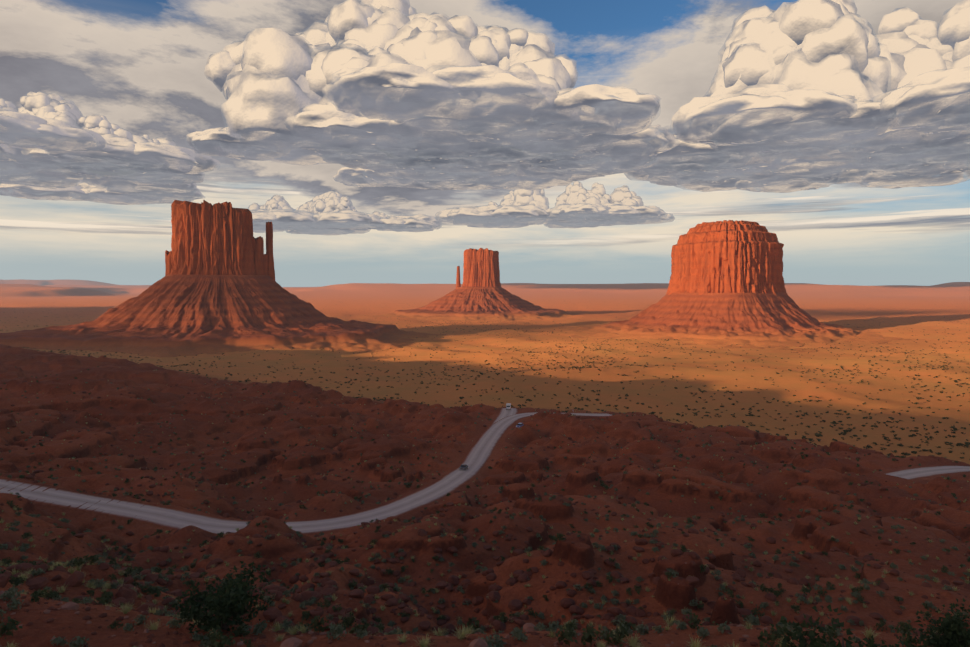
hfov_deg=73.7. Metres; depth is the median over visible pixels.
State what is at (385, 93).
cloud
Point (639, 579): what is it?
sage shrubs
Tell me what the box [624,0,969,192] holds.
cloud
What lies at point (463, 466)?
car
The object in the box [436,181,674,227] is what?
cloud
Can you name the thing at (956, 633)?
bush
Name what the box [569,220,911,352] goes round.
merrick butte
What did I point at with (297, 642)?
boulders
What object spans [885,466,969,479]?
dirt road
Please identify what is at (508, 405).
white motorhome
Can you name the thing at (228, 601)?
bush
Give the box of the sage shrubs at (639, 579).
[0,380,969,635]
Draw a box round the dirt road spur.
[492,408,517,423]
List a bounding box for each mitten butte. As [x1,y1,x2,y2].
[0,200,444,357]
[378,248,579,320]
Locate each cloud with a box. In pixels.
[0,91,220,204]
[187,0,679,189]
[248,190,440,234]
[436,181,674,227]
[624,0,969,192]
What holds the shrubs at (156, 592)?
on the terrain
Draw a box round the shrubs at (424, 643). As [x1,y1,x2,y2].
[0,561,878,646]
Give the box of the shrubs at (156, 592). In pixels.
[0,366,969,633]
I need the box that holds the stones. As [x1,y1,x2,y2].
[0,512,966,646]
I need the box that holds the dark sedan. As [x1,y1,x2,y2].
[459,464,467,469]
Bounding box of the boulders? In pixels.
[0,583,611,646]
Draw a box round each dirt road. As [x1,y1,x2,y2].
[0,412,610,533]
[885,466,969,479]
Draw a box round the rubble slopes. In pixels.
[0,380,969,635]
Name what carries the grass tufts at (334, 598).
on the terrain
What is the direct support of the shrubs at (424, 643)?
on the terrain
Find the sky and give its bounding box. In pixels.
[0,0,969,286]
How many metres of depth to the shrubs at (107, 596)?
39.62 m
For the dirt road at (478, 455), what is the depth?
166.70 m
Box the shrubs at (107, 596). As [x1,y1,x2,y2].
[0,562,920,646]
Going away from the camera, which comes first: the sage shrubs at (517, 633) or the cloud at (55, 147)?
the sage shrubs at (517, 633)
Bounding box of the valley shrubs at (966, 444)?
[0,301,969,459]
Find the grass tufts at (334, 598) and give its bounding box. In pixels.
[0,370,969,638]
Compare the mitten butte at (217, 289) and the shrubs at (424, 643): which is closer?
the shrubs at (424, 643)
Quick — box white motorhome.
[506,403,510,409]
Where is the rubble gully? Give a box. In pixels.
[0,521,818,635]
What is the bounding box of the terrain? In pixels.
[0,279,969,646]
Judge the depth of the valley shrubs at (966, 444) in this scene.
770.42 m
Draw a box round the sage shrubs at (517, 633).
[0,558,911,646]

